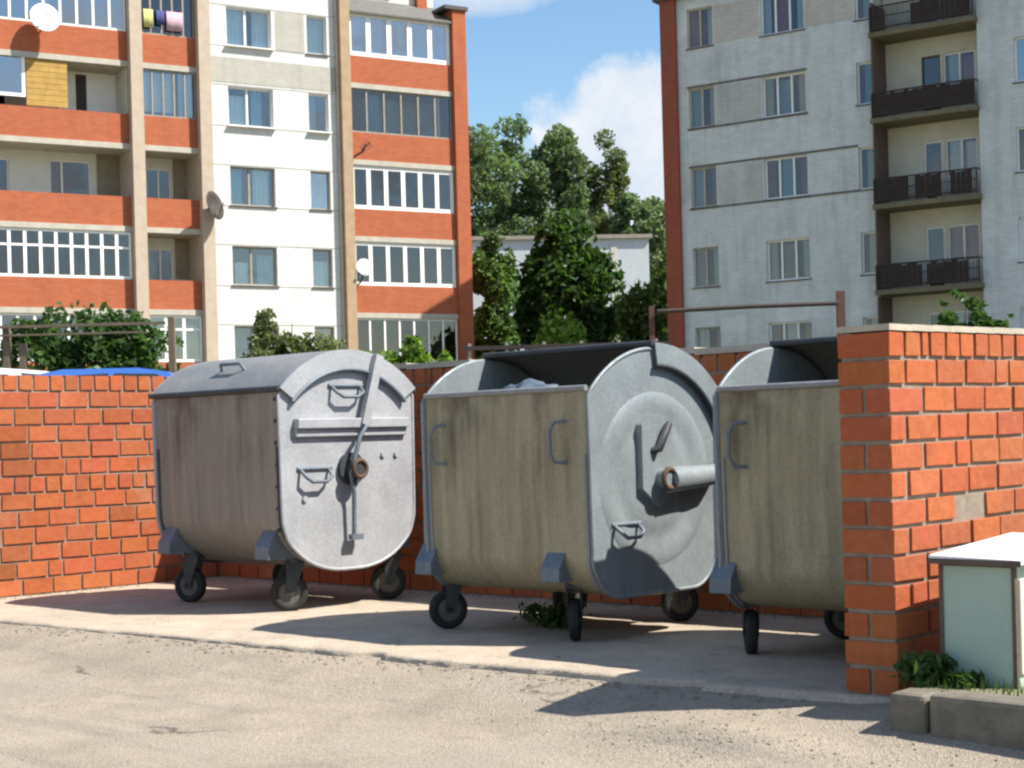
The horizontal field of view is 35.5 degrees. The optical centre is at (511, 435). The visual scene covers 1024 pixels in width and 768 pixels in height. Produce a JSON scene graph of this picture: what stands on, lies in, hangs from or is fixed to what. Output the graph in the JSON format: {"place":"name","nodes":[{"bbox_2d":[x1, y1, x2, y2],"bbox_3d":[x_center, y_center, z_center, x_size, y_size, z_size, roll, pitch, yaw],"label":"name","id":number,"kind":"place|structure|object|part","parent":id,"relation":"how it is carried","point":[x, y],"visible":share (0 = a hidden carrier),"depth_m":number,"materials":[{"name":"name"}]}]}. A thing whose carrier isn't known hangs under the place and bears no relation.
{"place":"outdoors","nodes":[
{"label":"outdoors","id":0,"kind":"place"},
{"bbox_2d":[0,576,889,703],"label":"pavement","id":1,"kind":"structure","parent":0,"point":[344,620],"depth_m":8.95,"materials":[{"name":"concrete"}]},
{"bbox_2d":[0,375,216,597],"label":"brick wall","id":2,"kind":"structure","parent":1,"relation":"on","point":[77,500],"depth_m":12.36,"materials":[{"name":"brick"}]},
{"bbox_2d":[149,349,415,610],"bbox_3d":[-1.580,0.292,11.068,1.656,1.700,1.226,-2,0,44],"label":"waste container","id":3,"kind":"object","parent":1,"relation":"on","point":[289,466],"visible":1,"depth_m":10.60,"materials":[{"name":"metal"}]},
{"bbox_2d":[217,343,824,617],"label":"brick wall","id":4,"kind":"structure","parent":1,"relation":"on","point":[717,363],"depth_m":11.50,"materials":[{"name":"brick"}]},
{"bbox_2d":[511,601,591,629],"bbox_3d":[0.271,1.027,9.159,0.434,0.180,0.610,-2,0,-18],"label":"weed","id":5,"kind":"object","parent":1,"relation":"on","point":[552,618],"visible":0.73,"depth_m":9.17,"materials":[{"name":"green plant"}]},
{"bbox_2d":[415,340,716,640],"bbox_3d":[0.377,0.291,9.120,1.534,1.595,1.333,-2,0,44],"label":"waste container","id":6,"kind":"object","parent":1,"relation":"on","point":[593,472],"visible":0.94,"depth_m":8.67,"materials":[{"name":"metal"}]},
{"bbox_2d":[503,378,557,388],"bbox_3d":[0.112,-0.133,8.989,0.615,0.382,0.482,-2,0,44],"label":"garbage bag","id":7,"kind":"object","parent":6,"relation":"in","point":[529,383],"visible":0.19,"depth_m":8.92,"materials":[{"name":"grey plastic"}]},
{"bbox_2d":[709,336,848,653],"bbox_3d":[1.756,0.278,7.806,1.255,1.547,1.293,-2,0,44],"label":"waste container","id":8,"kind":"object","parent":1,"relation":"on","point":[778,500],"visible":0.42,"depth_m":7.54,"materials":[{"name":"metal"}]},
{"bbox_2d":[836,323,1023,696],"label":"brick wall","id":9,"kind":"structure","parent":1,"relation":"on","point":[932,438],"depth_m":6.60,"materials":[{"name":"brick"}]},
{"bbox_2d":[0,623,1023,767],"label":"road","id":10,"kind":"structure","parent":0,"point":[446,712],"depth_m":6.91,"materials":[{"name":"beige asphalt"}]},
{"bbox_2d":[0,576,947,767],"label":"pebbles","id":11,"kind":"object","parent":10,"relation":"on","point":[591,683],"visible":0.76,"depth_m":8.48,"materials":[{"name":"grey stone"}]},
{"bbox_2d":[433,0,664,254],"label":"sky","id":12,"kind":"structure","parent":0,"point":[586,66],"materials":[{"name":"blue"}]},
{"bbox_2d":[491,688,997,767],"bbox_3d":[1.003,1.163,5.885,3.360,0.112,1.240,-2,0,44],"label":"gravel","id":13,"kind":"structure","parent":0,"point":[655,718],"depth_m":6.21,"materials":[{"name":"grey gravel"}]},
{"bbox_2d":[898,675,1023,696],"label":"verge","id":14,"kind":"structure","parent":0,"point":[934,687],"depth_m":6.10,"materials":[{"name":"green"}]},
{"bbox_2d":[891,649,958,685],"bbox_3d":[1.637,0.914,6.267,0.260,0.158,0.206,-2,0,-12],"label":"weed","id":15,"kind":"object","parent":14,"relation":"on","point":[933,666],"visible":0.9,"depth_m":6.23,"materials":[{"name":"green plant"}]},
{"bbox_2d":[941,669,984,689],"bbox_3d":[1.733,0.941,6.154,0.180,0.099,0.108,-2,0,15],"label":"weed","id":16,"kind":"object","parent":14,"relation":"on","point":[972,676],"visible":0.81,"depth_m":6.14,"materials":[{"name":"green plant"}]},
{"bbox_2d":[928,532,1023,688],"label":"utility cabinet","id":17,"kind":"object","parent":14,"relation":"on","point":[981,597],"visible":0.81,"depth_m":6.19,"materials":[{"name":"metal"}]},
{"bbox_3d":[2.140,0.725,6.309,0.034,0.365,0.560,-2,0,44],"label":"door","id":18,"kind":"part","parent":17,"relation":"part of","materials":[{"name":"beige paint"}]},
{"bbox_3d":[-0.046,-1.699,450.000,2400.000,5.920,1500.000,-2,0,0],"label":"ground","id":19,"kind":"structure","parent":0,"visible":0},
{"bbox_2d":[0,368,47,375],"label":"parked car","id":20,"kind":"object","parent":19,"relation":"on","point":[6,372],"visible":0.02,"depth_m":19.38,"materials":[{"name":"white paint"}]},
{"bbox_2d":[0,317,176,372],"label":"trellis","id":21,"kind":"object","parent":19,"relation":"on","point":[6,335],"visible":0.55,"depth_m":24.95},
{"bbox_2d":[0,300,186,371],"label":"climbing shrub","id":22,"kind":"object","parent":19,"relation":"on","point":[56,353],"visible":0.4,"depth_m":25.98,"materials":[{"name":"green plant"}]},
{"bbox_2d":[32,368,173,376],"bbox_3d":[-4.566,-0.171,19.999,4.240,1.312,1.640,-2,0,-4],"label":"parked car","id":23,"kind":"object","parent":19,"relation":"on","point":[138,372],"visible":0.01,"depth_m":19.33,"materials":[{"name":"blue paint"}]},
{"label":"side window","id":24,"kind":"part","parent":23,"relation":"part of","materials":[{"name":"black glass"}]},
{"bbox_2d":[0,0,474,370],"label":"apartment building","id":25,"kind":"structure","parent":19,"relation":"on","point":[129,141],"depth_m":56.39,"materials":[{"name":"white paint"}]},
{"bbox_2d":[0,96,6,104],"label":"window","id":26,"kind":"structure","parent":25,"relation":"in","point":[3,100],"depth_m":53.57,"materials":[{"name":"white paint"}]},
{"bbox_2d":[0,158,8,189],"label":"window","id":27,"kind":"structure","parent":25,"relation":"in","point":[4,175],"depth_m":53.55,"materials":[{"name":"white paint"}]},
{"bbox_2d":[30,3,59,30],"bbox_3d":[-15.336,-13.679,52.326,0.842,0.999,0.796,-2,0,22],"label":"satellite dish","id":28,"kind":"object","parent":25,"relation":"attached to","point":[44,17],"visible":1,"depth_m":52.35,"materials":[{"name":"white paint"}]},
{"bbox_2d":[49,159,90,194],"bbox_3d":[-15.209,-8.768,54.830,1.600,1.450,0.504,-2,0,-30],"label":"window","id":29,"kind":"structure","parent":25,"relation":"in","point":[70,177],"depth_m":54.65,"materials":[{"name":"white paint"}]},
{"bbox_2d":[58,327,90,359],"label":"window","id":30,"kind":"structure","parent":25,"relation":"in","point":[63,329],"depth_m":54.58,"materials":[{"name":"white paint"}]},
{"bbox_2d":[75,74,86,110],"bbox_3d":[-14.732,-11.632,54.724,0.360,1.450,0.020,-2,0,-30],"label":"door","id":31,"kind":"structure","parent":25,"relation":"in","point":[81,94],"depth_m":54.72,"materials":[{"name":"paint"}]},
{"bbox_2d":[143,9,152,27],"bbox_3d":[-12.397,-14.241,54.531,0.331,0.620,0.037,-2,0,-30],"label":"laundry","id":32,"kind":"object","parent":25,"relation":"hanging from","point":[148,17],"visible":1,"depth_m":54.52,"materials":[{"name":"yellow fabric"}]},
{"bbox_2d":[144,112,168,115],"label":"window","id":33,"kind":"structure","parent":25,"relation":"in","point":[150,113],"depth_m":56.15,"materials":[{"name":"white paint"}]},
{"bbox_2d":[146,168,170,198],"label":"window","id":34,"kind":"structure","parent":25,"relation":"in","point":[158,184],"depth_m":56.16,"materials":[{"name":"blue glass"}]},
{"bbox_2d":[156,10,164,25],"bbox_3d":[-12.031,-14.310,54.743,0.282,0.500,0.033,-2,0,-28],"label":"laundry","id":35,"kind":"object","parent":25,"relation":"hanging from","point":[159,17],"visible":1,"depth_m":54.73,"materials":[{"name":"blue fabric"}]},
{"bbox_2d":[148,248,172,279],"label":"window","id":36,"kind":"structure","parent":25,"relation":"in","point":[160,261],"depth_m":56.15,"materials":[{"name":"glass"}]},
{"bbox_2d":[166,11,182,31],"bbox_3d":[-11.596,-14.242,54.993,0.581,0.660,0.038,-2,0,-30],"label":"laundry","id":37,"kind":"object","parent":25,"relation":"hanging from","point":[174,21],"visible":1,"depth_m":54.99,"materials":[{"name":"pink fabric"}]},
{"bbox_2d":[206,191,225,219],"bbox_3d":[-10.152,-7.905,54.899,0.657,1.012,0.943,-2,0,-10],"label":"satellite dish","id":38,"kind":"object","parent":25,"relation":"attached to","point":[215,204],"visible":1,"depth_m":54.90,"materials":[{"name":"paint"}]},
{"bbox_2d":[225,7,274,50],"bbox_3d":[-9.427,-14.386,56.656,1.870,1.570,0.890,-2,0,-30],"label":"window","id":39,"kind":"structure","parent":25,"relation":"in","point":[245,28],"depth_m":56.63,"materials":[{"name":"glass"}]},
{"bbox_2d":[227,87,276,129],"bbox_3d":[-9.351,-11.587,56.656,1.870,1.570,0.890,-2,0,-30],"label":"window","id":40,"kind":"structure","parent":25,"relation":"in","point":[247,108],"depth_m":56.74,"materials":[{"name":"white paint"}]},
{"bbox_2d":[230,166,277,208],"bbox_3d":[-9.298,-8.787,56.695,1.870,1.570,0.800,-2,0,-30],"label":"window","id":41,"kind":"structure","parent":25,"relation":"in","point":[250,187],"depth_m":56.78,"materials":[{"name":"blue glass"}]},
{"bbox_2d":[234,326,277,358],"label":"window","id":42,"kind":"structure","parent":25,"relation":"in","point":[241,332],"depth_m":56.41,"materials":[{"name":"glass"}]},
{"bbox_2d":[232,246,279,286],"bbox_3d":[-9.223,-5.988,56.695,1.870,1.570,0.800,-2,0,-30],"label":"window","id":43,"kind":"structure","parent":25,"relation":"in","point":[251,265],"depth_m":56.84,"materials":[{"name":"blue glass"}]},
{"bbox_2d":[306,16,328,56],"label":"window","id":44,"kind":"structure","parent":25,"relation":"in","point":[315,26],"depth_m":57.96,"materials":[{"name":"glass"}]},
{"bbox_2d":[308,94,331,133],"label":"window","id":45,"kind":"structure","parent":25,"relation":"in","point":[315,101],"depth_m":57.98,"materials":[{"name":"blue glass"}]},
{"bbox_2d":[310,172,332,210],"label":"window","id":46,"kind":"structure","parent":25,"relation":"in","point":[319,180],"depth_m":57.85,"materials":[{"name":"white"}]},
{"bbox_2d":[315,327,332,351],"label":"window","id":47,"kind":"structure","parent":25,"relation":"in","point":[322,330],"depth_m":58.36,"materials":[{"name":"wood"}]},
{"bbox_2d":[312,249,335,288],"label":"window","id":48,"kind":"structure","parent":25,"relation":"in","point":[320,264],"depth_m":57.99,"materials":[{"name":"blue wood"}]},
{"bbox_2d":[353,140,371,157],"bbox_3d":[-5.510,-10.433,58.102,0.873,0.615,0.240,-2,0,29],"label":"antenna","id":49,"kind":"object","parent":25,"relation":"on","point":[362,149],"visible":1,"depth_m":57.98,"materials":[{"name":"paint"}]},
{"bbox_2d":[356,259,371,282],"bbox_3d":[-5.399,-6.014,58.130,0.617,0.861,0.506,-2,0,26],"label":"satellite dish","id":50,"kind":"object","parent":25,"relation":"attached to","point":[364,267],"visible":1,"depth_m":58.12,"materials":[{"name":"white paint"}]},
{"bbox_2d":[240,307,347,357],"bbox_3d":[-4.194,-0.883,30.992,2.603,3.275,1.168,-2,0,0],"label":"lilac bush","id":51,"kind":"object","parent":19,"relation":"on","point":[287,342],"visible":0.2,"depth_m":30.89,"materials":[{"name":"green plant"}]},
{"bbox_2d":[361,334,455,363],"bbox_3d":[-1.156,-0.216,18.198,1.302,1.901,0.687,-2,0,0],"label":"young bush","id":52,"kind":"object","parent":19,"relation":"on","point":[412,349],"visible":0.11,"depth_m":18.14,"materials":[{"name":"green plant"}]},
{"bbox_2d":[472,232,520,359],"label":"linden tree","id":53,"kind":"object","parent":19,"relation":"on","point":[495,284],"visible":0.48,"depth_m":67.40,"materials":[{"name":"green plant"}]},
{"bbox_2d":[468,123,527,235],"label":"deciduous tree","id":54,"kind":"object","parent":19,"relation":"on","point":[485,184],"visible":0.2,"depth_m":114.63,"materials":[{"name":"green plant"}]},
{"bbox_2d":[471,113,563,235],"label":"deciduous tree","id":55,"kind":"object","parent":19,"relation":"on","point":[517,211],"visible":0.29,"depth_m":118.30,"materials":[{"name":"green plant"}]},
{"bbox_2d":[532,308,587,348],"bbox_3d":[1.679,-2.018,58.117,3.300,5.236,3.725,-2,0,0],"label":"hazel bush","id":56,"kind":"object","parent":19,"relation":"on","point":[563,331],"visible":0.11,"depth_m":57.44,"materials":[{"name":"green plant"}]},
{"bbox_2d":[520,123,602,235],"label":"deciduous tree","id":57,"kind":"object","parent":19,"relation":"on","point":[565,155],"visible":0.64,"depth_m":117.04,"materials":[{"name":"green plant"}]},
{"bbox_2d":[471,234,651,350],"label":"building","id":58,"kind":"structure","parent":19,"relation":"on","point":[631,251],"depth_m":95.31,"materials":[{"name":"white paint"}]},
{"bbox_2d":[463,339,669,359],"bbox_3d":[0.838,-0.453,23.988,3.100,1.940,0.065,-2,0,0],"label":"railing","id":59,"kind":"object","parent":19,"relation":"on","point":[506,346],"visible":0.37,"depth_m":23.95,"materials":[{"name":"brown metal"}]},
{"bbox_2d":[512,207,626,350],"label":"maple tree","id":60,"kind":"object","parent":19,"relation":"on","point":[559,261],"visible":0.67,"depth_m":69.00,"materials":[{"name":"green plant"}]},
{"bbox_2d":[588,128,631,234],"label":"deciduous tree","id":61,"kind":"object","parent":19,"relation":"on","point":[614,183],"visible":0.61,"depth_m":118.17,"materials":[{"name":"green plant"}]},
{"bbox_2d":[607,191,665,258],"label":"deciduous tree","id":62,"kind":"object","parent":19,"relation":"on","point":[624,216],"visible":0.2,"depth_m":115.34,"materials":[{"name":"green plant"}]},
{"bbox_2d":[614,279,667,341],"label":"hazel bush","id":63,"kind":"object","parent":19,"relation":"on","point":[632,315],"visible":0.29,"depth_m":65.54,"materials":[{"name":"green plant"}]},
{"bbox_2d":[633,195,665,305],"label":"deciduous tree","id":64,"kind":"object","parent":19,"relation":"on","point":[650,216],"visible":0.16,"depth_m":108.65,"materials":[{"name":"green plant"}]},
{"bbox_2d":[648,251,667,340],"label":"linden tree","id":65,"kind":"object","parent":19,"relation":"on","point":[659,283],"visible":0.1,"depth_m":79.33,"materials":[{"name":"green plant"}]},
{"bbox_2d":[649,291,845,340],"bbox_3d":[2.379,-0.176,15.973,1.955,2.496,0.115,-2,0,0],"label":"drying rack","id":66,"kind":"object","parent":19,"relation":"on","point":[839,303],"visible":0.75,"depth_m":15.93,"materials":[{"name":"metal"}]},
{"bbox_2d":[652,0,1023,347],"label":"apartment building","id":67,"kind":"structure","parent":19,"relation":"on","point":[867,156],"depth_m":53.66,"materials":[{"name":"concrete"}]},
{"bbox_2d":[685,6,713,50],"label":"window","id":68,"kind":"structure","parent":67,"relation":"in","point":[700,35],"depth_m":56.77,"materials":[{"name":"glass"}]},
{"bbox_2d":[688,86,715,129],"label":"window","id":69,"kind":"structure","parent":67,"relation":"in","point":[702,99],"depth_m":56.80,"materials":[{"name":"glass"}]},
{"bbox_2d":[690,166,717,209],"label":"window","id":70,"kind":"structure","parent":67,"relation":"in","point":[704,179],"depth_m":56.80,"materials":[{"name":"glass"}]},
{"bbox_2d":[692,247,720,288],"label":"window","id":71,"kind":"structure","parent":67,"relation":"in","point":[706,259],"depth_m":56.78,"materials":[{"name":"glass"}]},
{"bbox_2d":[696,327,720,347],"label":"window","id":72,"kind":"structure","parent":67,"relation":"in","point":[708,337],"depth_m":56.80,"materials":[{"name":"glass"}]},
{"bbox_2d":[759,0,804,37],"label":"window","id":73,"kind":"structure","parent":67,"relation":"in","point":[778,16],"depth_m":55.00,"materials":[{"name":"glass"}]},
{"bbox_2d":[761,72,806,118],"bbox_3d":[9.507,-11.676,55.009,1.790,1.590,0.860,-2,0,34],"label":"window","id":74,"kind":"structure","parent":67,"relation":"in","point":[784,95],"depth_m":55.00,"materials":[{"name":"glass"}]},
{"bbox_2d":[763,155,808,200],"bbox_3d":[9.583,-8.857,55.009,1.790,1.590,0.860,-2,0,34],"label":"window","id":75,"kind":"structure","parent":67,"relation":"in","point":[787,177],"depth_m":54.97,"materials":[{"name":"glass"}]},
{"bbox_2d":[765,238,811,282],"bbox_3d":[9.659,-6.038,55.009,1.790,1.590,0.860,-2,0,34],"label":"window","id":76,"kind":"structure","parent":67,"relation":"in","point":[788,260],"depth_m":54.98,"materials":[{"name":"grey glass"}]},
{"bbox_2d":[770,320,811,340],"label":"window","id":77,"kind":"structure","parent":67,"relation":"in","point":[798,329],"depth_m":54.96,"materials":[{"name":"white paint"}]},
{"bbox_2d":[855,62,871,106],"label":"window","id":78,"kind":"structure","parent":67,"relation":"in","point":[867,86],"depth_m":53.29,"materials":[{"name":"blue glass"}]},
{"bbox_2d":[857,147,873,191],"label":"window","id":79,"kind":"structure","parent":67,"relation":"in","point":[869,160],"depth_m":53.29,"materials":[{"name":"glass"}]},
{"bbox_2d":[853,0,881,21],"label":"window","id":80,"kind":"structure","parent":67,"relation":"in","point":[864,3],"depth_m":53.28,"materials":[{"name":"glass"}]},
{"bbox_2d":[860,232,875,275],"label":"window","id":81,"kind":"structure","parent":67,"relation":"in","point":[871,236],"depth_m":53.27,"materials":[{"name":"white paint"}]},
{"bbox_2d":[864,317,877,324],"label":"window","id":82,"kind":"structure","parent":67,"relation":"in","point":[872,320],"depth_m":53.25,"materials":[{"name":"grey glass"}]},
{"bbox_2d":[929,312,941,324],"bbox_3d":[14.231,-3.065,53.030,0.830,2.240,0.500,-2,0,34],"label":"balcony door","id":83,"kind":"structure","parent":67,"relation":"in","point":[933,317],"depth_m":52.94,"materials":[{"name":"white paint"}]},
{"bbox_2d":[922,55,948,110],"bbox_3d":[14.003,-11.522,53.030,0.830,2.240,0.500,-2,0,34],"label":"balcony door","id":84,"kind":"structure","parent":67,"relation":"in","point":[931,64],"depth_m":52.86,"materials":[{"name":"wood"}]},
{"bbox_2d":[924,141,950,198],"bbox_3d":[14.079,-8.703,53.030,0.830,2.240,0.500,-2,0,34],"label":"balcony door","id":85,"kind":"structure","parent":67,"relation":"in","point":[933,157],"depth_m":52.85,"materials":[{"name":"white paint"}]},
{"bbox_2d":[926,226,952,285],"bbox_3d":[14.155,-5.884,53.030,0.830,2.240,0.500,-2,0,34],"label":"balcony door","id":86,"kind":"structure","parent":67,"relation":"in","point":[935,235],"depth_m":52.86,"materials":[{"name":"white paint"}]},
{"bbox_2d":[943,49,975,85],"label":"window","id":87,"kind":"structure","parent":67,"relation":"in","point":[961,65],"depth_m":52.47,"materials":[{"name":"white paint"}]},
{"bbox_2d":[946,136,977,176],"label":"window","id":88,"kind":"structure","parent":67,"relation":"in","point":[963,153],"depth_m":52.49,"materials":[{"name":"glass"}]},
{"bbox_2d":[953,310,971,322],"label":"window","id":89,"kind":"structure","parent":67,"relation":"in","point":[961,314],"depth_m":52.48,"materials":[{"name":"white paint"}]},
{"bbox_2d":[948,223,980,260],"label":"window","id":90,"kind":"structure","parent":67,"relation":"in","point":[966,237],"depth_m":52.45,"materials":[{"name":"white paint"}]},
{"bbox_2d":[1012,37,1023,83],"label":"window","id":91,"kind":"structure","parent":67,"relation":"in","point":[1019,42],"depth_m":50.36,"materials":[{"name":"white paint"}]},
{"bbox_2d":[1015,127,1023,173],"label":"window","id":92,"kind":"structure","parent":67,"relation":"in","point":[1020,131],"depth_m":50.46,"materials":[{"name":"glass"}]},
{"bbox_2d":[1017,217,1023,262],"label":"window","id":93,"kind":"structure","parent":67,"relation":"in","point":[1021,219],"depth_m":50.38,"materials":[{"name":"glass"}]},
{"bbox_2d":[1022,307,1023,328],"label":"window","id":94,"kind":"structure","parent":67,"relation":"in","point":[1022,307],"depth_m":50.39,"materials":[{"name":"white paint"}]},
{"bbox_2d":[890,688,1023,750],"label":"kerb","id":95,"kind":"structure","parent":19,"relation":"on","point":[991,719],"depth_m":5.86,"materials":[{"name":"grey concrete"}]},
{"bbox_2d":[933,288,1014,327],"bbox_3d":[12.015,-1.788,42.043,2.534,4.220,1.481,-2,0,0],"label":"rowan bush","id":96,"kind":"object","parent":19,"relation":"on","point":[979,318],"visible":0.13,"depth_m":41.74,"materials":[{"name":"green plant"}]}
]}

